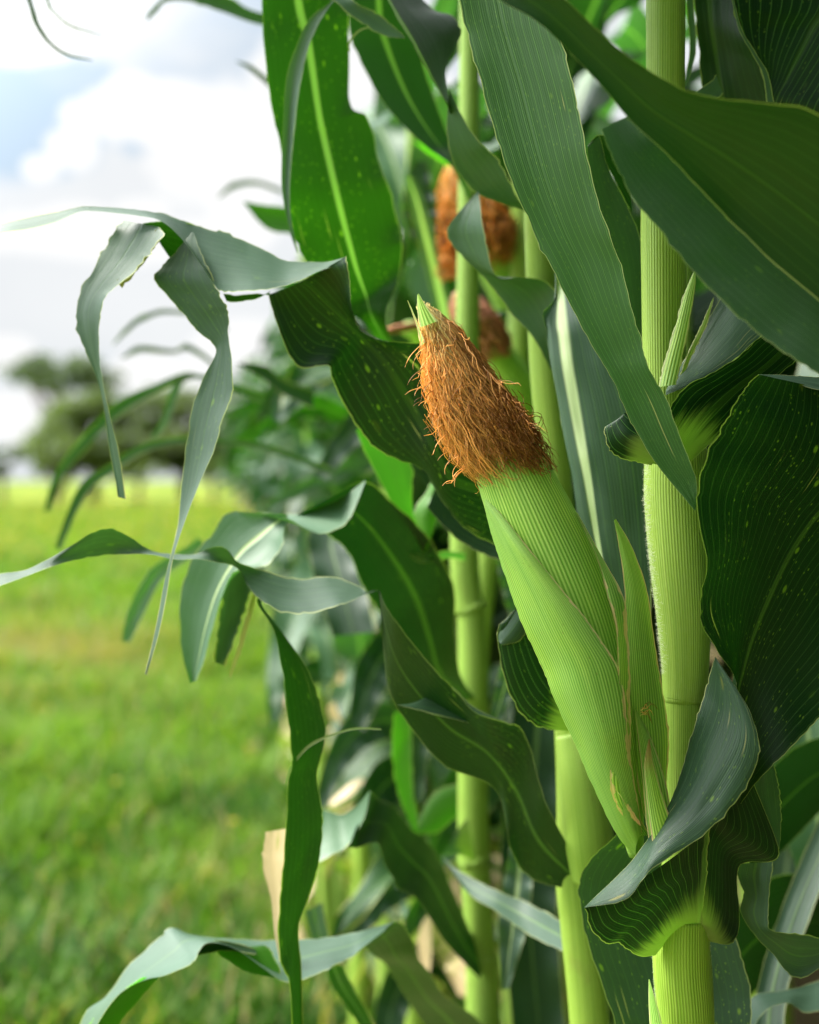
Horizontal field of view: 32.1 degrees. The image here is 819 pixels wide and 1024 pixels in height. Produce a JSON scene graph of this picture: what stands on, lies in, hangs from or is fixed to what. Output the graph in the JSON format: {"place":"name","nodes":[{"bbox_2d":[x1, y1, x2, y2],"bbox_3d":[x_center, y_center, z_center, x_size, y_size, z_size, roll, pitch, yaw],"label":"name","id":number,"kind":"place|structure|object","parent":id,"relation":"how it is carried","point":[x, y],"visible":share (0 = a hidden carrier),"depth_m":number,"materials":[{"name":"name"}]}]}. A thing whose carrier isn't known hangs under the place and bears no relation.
{"place":"outdoors","nodes":[
{"label":"outdoors","id":0,"kind":"place"},
{"bbox_2d":[0,0,701,480],"label":"sky","id":1,"kind":"structure","parent":0,"point":[163,116],"materials":[{"name":"white"}]},
{"bbox_2d":[0,481,818,1023],"bbox_3d":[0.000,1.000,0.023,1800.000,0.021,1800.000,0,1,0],"label":"ground","id":2,"kind":"structure","parent":0,"point":[24,491],"depth_m":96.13,"materials":[{"name":"green plant"}]},
{"bbox_2d":[0,443,25,503],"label":"bushy shrub","id":3,"kind":"object","parent":2,"relation":"on","point":[4,471],"visible":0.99,"depth_m":53.94,"materials":[{"name":"green plant"}]},
{"bbox_2d":[31,454,70,504],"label":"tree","id":4,"kind":"object","parent":2,"relation":"on","point":[44,460],"visible":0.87,"depth_m":51.75,"materials":[{"name":"green plant"}]},
{"bbox_2d":[0,352,129,499],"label":"acacia tree","id":5,"kind":"object","parent":2,"relation":"on","point":[76,371],"visible":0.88,"depth_m":70.44,"materials":[{"name":"green plant"}]},
{"bbox_2d":[12,389,175,503],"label":"round tree","id":6,"kind":"object","parent":2,"relation":"on","point":[70,423],"visible":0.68,"depth_m":55.09,"materials":[{"name":"green plant"}]},
{"bbox_2d":[0,495,264,822],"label":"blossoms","id":7,"kind":"object","parent":2,"relation":"on","point":[231,820],"visible":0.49,"depth_m":23.20,"materials":[{"name":"plant"}]},
{"bbox_2d":[122,458,169,504],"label":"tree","id":8,"kind":"object","parent":2,"relation":"on","point":[146,466],"visible":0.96,"depth_m":51.91,"materials":[{"name":"green plant"}]},
{"bbox_2d":[104,384,240,498],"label":"spreading tree","id":9,"kind":"object","parent":2,"relation":"on","point":[173,460],"visible":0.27,"depth_m":56.85,"materials":[{"name":"green plant"}]},
{"bbox_2d":[203,452,239,504],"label":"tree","id":10,"kind":"object","parent":2,"relation":"on","point":[215,465],"visible":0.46,"depth_m":51.88,"materials":[{"name":"green plant"}]},
{"bbox_2d":[214,402,243,479],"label":"corn plant","id":11,"kind":"object","parent":2,"relation":"on","point":[219,473],"visible":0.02,"depth_m":9.95,"materials":[{"name":"green plant"}]},
{"bbox_2d":[220,488,240,496],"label":"corn plant","id":12,"kind":"object","parent":2,"relation":"on","point":[230,490],"visible":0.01,"depth_m":14.10,"materials":[{"name":"green plant"}]},
{"bbox_2d":[222,456,248,493],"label":"corn plant","id":13,"kind":"object","parent":2,"relation":"on","point":[228,487],"visible":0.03,"depth_m":13.63,"materials":[{"name":"green plant"}]},
{"bbox_2d":[221,393,252,451],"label":"corn plant","id":14,"kind":"object","parent":2,"relation":"on","point":[234,432],"visible":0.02,"depth_m":8.05,"materials":[{"name":"green plant"}]},
{"bbox_2d":[218,418,255,471],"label":"corn plant","id":15,"kind":"object","parent":2,"relation":"on","point":[221,456],"visible":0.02,"depth_m":9.01,"materials":[{"name":"green plant"}]},
{"bbox_2d":[222,417,252,503],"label":"corn plant","id":16,"kind":"object","parent":2,"relation":"on","point":[236,498],"visible":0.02,"depth_m":12.53,"materials":[{"name":"green plant"}]},
{"bbox_2d":[221,420,254,484],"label":"corn plant","id":17,"kind":"object","parent":2,"relation":"on","point":[224,422],"visible":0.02,"depth_m":8.15,"materials":[{"name":"green plant"}]},
{"bbox_2d":[215,429,263,607],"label":"corn plant","id":18,"kind":"object","parent":2,"relation":"on","point":[253,506],"visible":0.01,"depth_m":10.70,"materials":[{"name":"green plant"}]},
{"bbox_2d":[223,418,256,512],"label":"corn plant","id":19,"kind":"object","parent":2,"relation":"on","point":[242,494],"visible":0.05,"depth_m":11.41,"materials":[{"name":"green plant"}]},
{"bbox_2d":[217,432,270,627],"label":"corn plant","id":20,"kind":"object","parent":2,"relation":"on","point":[240,468],"visible":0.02,"depth_m":9.44,"materials":[{"name":"green plant"}]},
{"bbox_2d":[217,423,270,630],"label":"corn plant","id":21,"kind":"object","parent":2,"relation":"on","point":[225,480],"visible":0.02,"depth_m":8.49,"materials":[{"name":"green plant"}]},
{"bbox_2d":[231,464,257,480],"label":"corn plant","id":22,"kind":"object","parent":2,"relation":"on","point":[246,468],"depth_m":3.99,"materials":[{"name":"green plant"}]},
{"bbox_2d":[232,371,261,510],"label":"corn plant","id":23,"kind":"object","parent":2,"relation":"on","point":[251,377],"visible":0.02,"depth_m":7.73,"materials":[{"name":"green plant"}]},
{"bbox_2d":[225,360,271,456],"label":"corn plant","id":24,"kind":"object","parent":2,"relation":"on","point":[233,409],"visible":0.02,"depth_m":8.62,"materials":[{"name":"green plant"}]},
{"bbox_2d":[225,448,274,615],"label":"corn plant","id":25,"kind":"object","parent":2,"relation":"on","point":[233,472],"visible":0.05,"depth_m":7.15,"materials":[{"name":"green plant"}]},
{"bbox_2d":[233,379,266,512],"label":"corn plant","id":26,"kind":"object","parent":2,"relation":"on","point":[264,508],"depth_m":7.17,"materials":[{"name":"green plant"}]},
{"bbox_2d":[229,471,275,571],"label":"corn plant","id":27,"kind":"object","parent":2,"relation":"on","point":[252,473],"visible":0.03,"depth_m":6.68,"materials":[{"name":"green plant"}]},
{"bbox_2d":[241,377,263,461],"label":"corn plant","id":28,"kind":"object","parent":2,"relation":"on","point":[257,380],"depth_m":4.86,"materials":[{"name":"green plant"}]},
{"bbox_2d":[233,462,272,619],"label":"corn plant","id":29,"kind":"object","parent":2,"relation":"on","point":[251,482],"depth_m":7.53,"materials":[{"name":"green plant"}]},
{"bbox_2d":[233,376,274,626],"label":"corn plant","id":30,"kind":"object","parent":2,"relation":"on","point":[246,379],"visible":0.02,"depth_m":5.18,"materials":[{"name":"green plant"}]},
{"bbox_2d":[234,403,276,570],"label":"corn plant","id":31,"kind":"object","parent":2,"relation":"on","point":[247,480],"visible":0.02,"depth_m":6.40,"materials":[{"name":"green plant"}]},
{"bbox_2d":[220,380,292,577],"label":"corn plant","id":32,"kind":"object","parent":2,"relation":"on","point":[232,402],"visible":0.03,"depth_m":5.19,"materials":[{"name":"green plant"}]},
{"bbox_2d":[236,354,279,488],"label":"corn plant","id":33,"kind":"object","parent":2,"relation":"on","point":[266,360],"depth_m":5.37,"materials":[{"name":"green plant"}]},
{"bbox_2d":[232,345,285,462],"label":"corn plant","id":34,"kind":"object","parent":2,"relation":"on","point":[274,350],"visible":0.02,"depth_m":3.65,"materials":[{"name":"green plant"}]},
{"bbox_2d":[228,397,292,749],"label":"corn plant","id":35,"kind":"object","parent":2,"relation":"on","point":[250,406],"visible":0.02,"depth_m":3.94,"materials":[{"name":"green plant"}]},
{"bbox_2d":[233,489,287,617],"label":"corn plant","id":36,"kind":"object","parent":2,"relation":"on","point":[242,490],"visible":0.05,"depth_m":5.87,"materials":[{"name":"green plant"}]},
{"bbox_2d":[245,449,279,567],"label":"corn plant","id":37,"kind":"object","parent":2,"relation":"on","point":[255,454],"visible":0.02,"depth_m":5.43,"materials":[{"name":"green plant"}]},
{"bbox_2d":[237,328,287,577],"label":"corn plant","id":38,"kind":"object","parent":2,"relation":"on","point":[257,503],"visible":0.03,"depth_m":5.87,"materials":[{"name":"green plant"}]},
{"bbox_2d":[251,415,274,571],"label":"corn plant","id":39,"kind":"object","parent":2,"relation":"on","point":[267,567],"depth_m":6.05,"materials":[{"name":"green plant"}]},
{"bbox_2d":[237,287,288,376],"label":"corn plant","id":40,"kind":"object","parent":2,"relation":"on","point":[282,372],"visible":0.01,"depth_m":4.39,"materials":[{"name":"green plant"}]},
{"bbox_2d":[238,362,290,577],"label":"corn plant","id":41,"kind":"object","parent":2,"relation":"on","point":[261,363],"depth_m":4.80,"materials":[{"name":"green plant"}]},
{"bbox_2d":[243,364,286,457],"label":"corn plant","id":42,"kind":"object","parent":2,"relation":"on","point":[272,438],"visible":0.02,"depth_m":4.45,"materials":[{"name":"green plant"}]},
{"bbox_2d":[254,333,293,550],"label":"corn plant","id":43,"kind":"object","parent":2,"relation":"on","point":[272,345],"visible":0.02,"depth_m":4.62,"materials":[{"name":"green plant"}]},
{"bbox_2d":[265,337,283,343],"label":"corn plant","id":44,"kind":"object","parent":2,"relation":"on","point":[278,340],"depth_m":2.81,"materials":[{"name":"green plant"}]},
{"bbox_2d":[259,353,292,481],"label":"corn plant","id":45,"kind":"object","parent":2,"relation":"on","point":[263,388],"visible":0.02,"depth_m":4.22,"materials":[{"name":"green plant"}]},
{"bbox_2d":[260,328,295,574],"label":"corn plant","id":46,"kind":"object","parent":2,"relation":"on","point":[263,342],"visible":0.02,"depth_m":4.74,"materials":[{"name":"green plant"}]},
{"bbox_2d":[268,281,300,463],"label":"corn plant","id":47,"kind":"object","parent":2,"relation":"on","point":[284,442],"visible":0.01,"depth_m":3.33,"materials":[{"name":"green plant"}]},
{"bbox_2d":[277,364,293,575],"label":"corn plant","id":48,"kind":"object","parent":2,"relation":"on","point":[287,566],"visible":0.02,"depth_m":3.74,"materials":[{"name":"green plant"}]},
{"bbox_2d":[244,473,333,808],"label":"corn plant","id":49,"kind":"object","parent":2,"relation":"on","point":[268,486],"depth_m":2.78,"materials":[{"name":"green plant"}]},
{"bbox_2d":[80,0,498,1023],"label":"corn plant","id":50,"kind":"object","parent":2,"relation":"on","point":[338,198],"visible":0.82,"depth_m":1.06,"materials":[{"name":"green plant"}]},
{"bbox_2d":[276,350,302,756],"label":"corn plant","id":51,"kind":"object","parent":2,"relation":"on","point":[283,711],"visible":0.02,"depth_m":2.99,"materials":[{"name":"green plant"}]},
{"bbox_2d":[282,363,300,646],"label":"corn plant","id":52,"kind":"object","parent":2,"relation":"on","point":[287,365],"depth_m":3.28,"materials":[{"name":"green plant"}]},
{"bbox_2d":[27,0,564,1023],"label":"corn plant","id":53,"kind":"object","parent":2,"relation":"on","point":[531,974],"visible":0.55,"depth_m":1.41,"materials":[{"name":"green plant"}]},
{"bbox_2d":[259,253,348,986],"bbox_3d":[-0.034,0.088,2.731,0.573,1.701,0.958,0,1,-12],"label":"corn plant","id":54,"kind":"object","parent":2,"relation":"on","point":[299,537],"visible":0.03,"depth_m":2.65,"materials":[{"name":"green plant"}]},
{"bbox_2d":[278,576,348,966],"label":"corn plant","id":55,"kind":"object","parent":2,"relation":"on","point":[341,897],"visible":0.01,"depth_m":2.89,"materials":[{"name":"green plant"}]},
{"bbox_2d":[0,0,651,1023],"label":"corn plant","id":56,"kind":"object","parent":2,"relation":"on","point":[578,404],"visible":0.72,"depth_m":0.91,"materials":[{"name":"green plant"}]},
{"bbox_2d":[224,414,441,1023],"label":"corn plant","id":57,"kind":"object","parent":2,"relation":"on","point":[293,628],"visible":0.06,"depth_m":2.30,"materials":[{"name":"green plant"}]},
{"bbox_2d":[276,359,462,912],"bbox_3d":[0.129,0.126,2.829,0.603,1.622,0.849,0,1,21],"label":"corn plant","id":58,"kind":"object","parent":2,"relation":"on","point":[454,862],"visible":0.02,"depth_m":2.94,"materials":[{"name":"green plant"}]},
{"bbox_2d":[271,0,500,1023],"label":"corn plant","id":59,"kind":"object","parent":2,"relation":"on","point":[347,648],"visible":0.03,"depth_m":2.11,"materials":[{"name":"green plant"}]},
{"bbox_2d":[355,91,499,998],"bbox_3d":[0.110,0.123,2.027,0.393,1.662,0.992,0,1,9],"label":"corn plant","id":60,"kind":"object","parent":2,"relation":"on","point":[438,770],"visible":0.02,"depth_m":1.95,"materials":[{"name":"green plant"}]},
{"bbox_2d":[281,79,576,1023],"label":"corn plant","id":61,"kind":"object","parent":2,"relation":"on","point":[399,149],"visible":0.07,"depth_m":1.72,"materials":[{"name":"green plant"}]},
{"bbox_2d":[272,90,661,1023],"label":"corn plant","id":62,"kind":"object","parent":2,"relation":"on","point":[498,604],"depth_m":2.24,"materials":[{"name":"green plant"}]},
{"bbox_2d":[313,5,695,996],"bbox_3d":[0.177,0.023,2.600,0.786,1.838,0.957,0,1,7],"label":"corn plant","id":63,"kind":"object","parent":2,"relation":"on","point":[607,111],"depth_m":2.52,"materials":[{"name":"green plant"}]},
{"bbox_2d":[316,82,699,835],"bbox_3d":[0.167,0.134,1.937,0.644,1.644,0.945,0,1,15],"label":"corn plant","id":64,"kind":"object","parent":2,"relation":"on","point":[496,810],"visible":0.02,"depth_m":1.83,"materials":[{"name":"green plant"}]},
{"bbox_2d":[321,0,719,1023],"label":"corn plant","id":65,"kind":"object","parent":2,"relation":"on","point":[627,36],"visible":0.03,"depth_m":1.70,"materials":[{"name":"green plant"}]},
{"bbox_2d":[347,87,701,912],"bbox_3d":[0.221,0.099,2.478,0.651,1.690,0.774,0,1,0],"label":"corn plant","id":66,"kind":"object","parent":2,"relation":"on","point":[601,121],"visible":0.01,"depth_m":2.48,"materials":[{"name":"green plant"}]},
{"bbox_2d":[405,0,818,1023],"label":"corn plant","id":67,"kind":"object","parent":2,"relation":"on","point":[703,800],"visible":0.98,"depth_m":0.79,"materials":[{"name":"green plant"}]},
{"bbox_2d":[501,0,818,372],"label":"corn plant","id":68,"kind":"object","parent":2,"relation":"on","point":[719,171],"visible":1,"depth_m":0.66,"materials":[{"name":"green plant"}]},
{"bbox_2d":[628,198,732,681],"bbox_3d":[0.466,0.034,2.354,0.900,1.826,0.792,0,1,-16],"label":"corn plant","id":69,"kind":"object","parent":2,"relation":"on","point":[700,286],"visible":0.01,"depth_m":2.22,"materials":[{"name":"green plant"}]},
{"bbox_2d":[686,266,691,355],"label":"corn plant","id":70,"kind":"object","parent":2,"relation":"on","point":[689,335],"visible":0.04,"depth_m":1.64,"materials":[{"name":"green plant"}]},
{"bbox_2d":[640,239,792,1023],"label":"corn plant","id":71,"kind":"object","parent":2,"relation":"on","point":[788,1017],"depth_m":1.86,"materials":[{"name":"green plant"}]},
{"bbox_2d":[733,344,798,997],"bbox_3d":[0.542,0.101,1.444,0.590,1.735,0.842,-1,1,-23],"label":"corn plant","id":72,"kind":"object","parent":2,"relation":"on","point":[783,863],"visible":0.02,"depth_m":1.53,"materials":[{"name":"green plant"}]},
{"bbox_2d":[773,363,818,868],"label":"corn plant","id":73,"kind":"object","parent":2,"relation":"on","point":[797,845],"visible":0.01,"depth_m":1.19,"materials":[{"name":"green plant"}]},
{"bbox_2d":[711,653,728,668],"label":"corn plant","id":74,"kind":"object","parent":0,"point":[723,664],"visible":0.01,"depth_m":3.66,"materials":[{"name":"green plant"}]}
]}

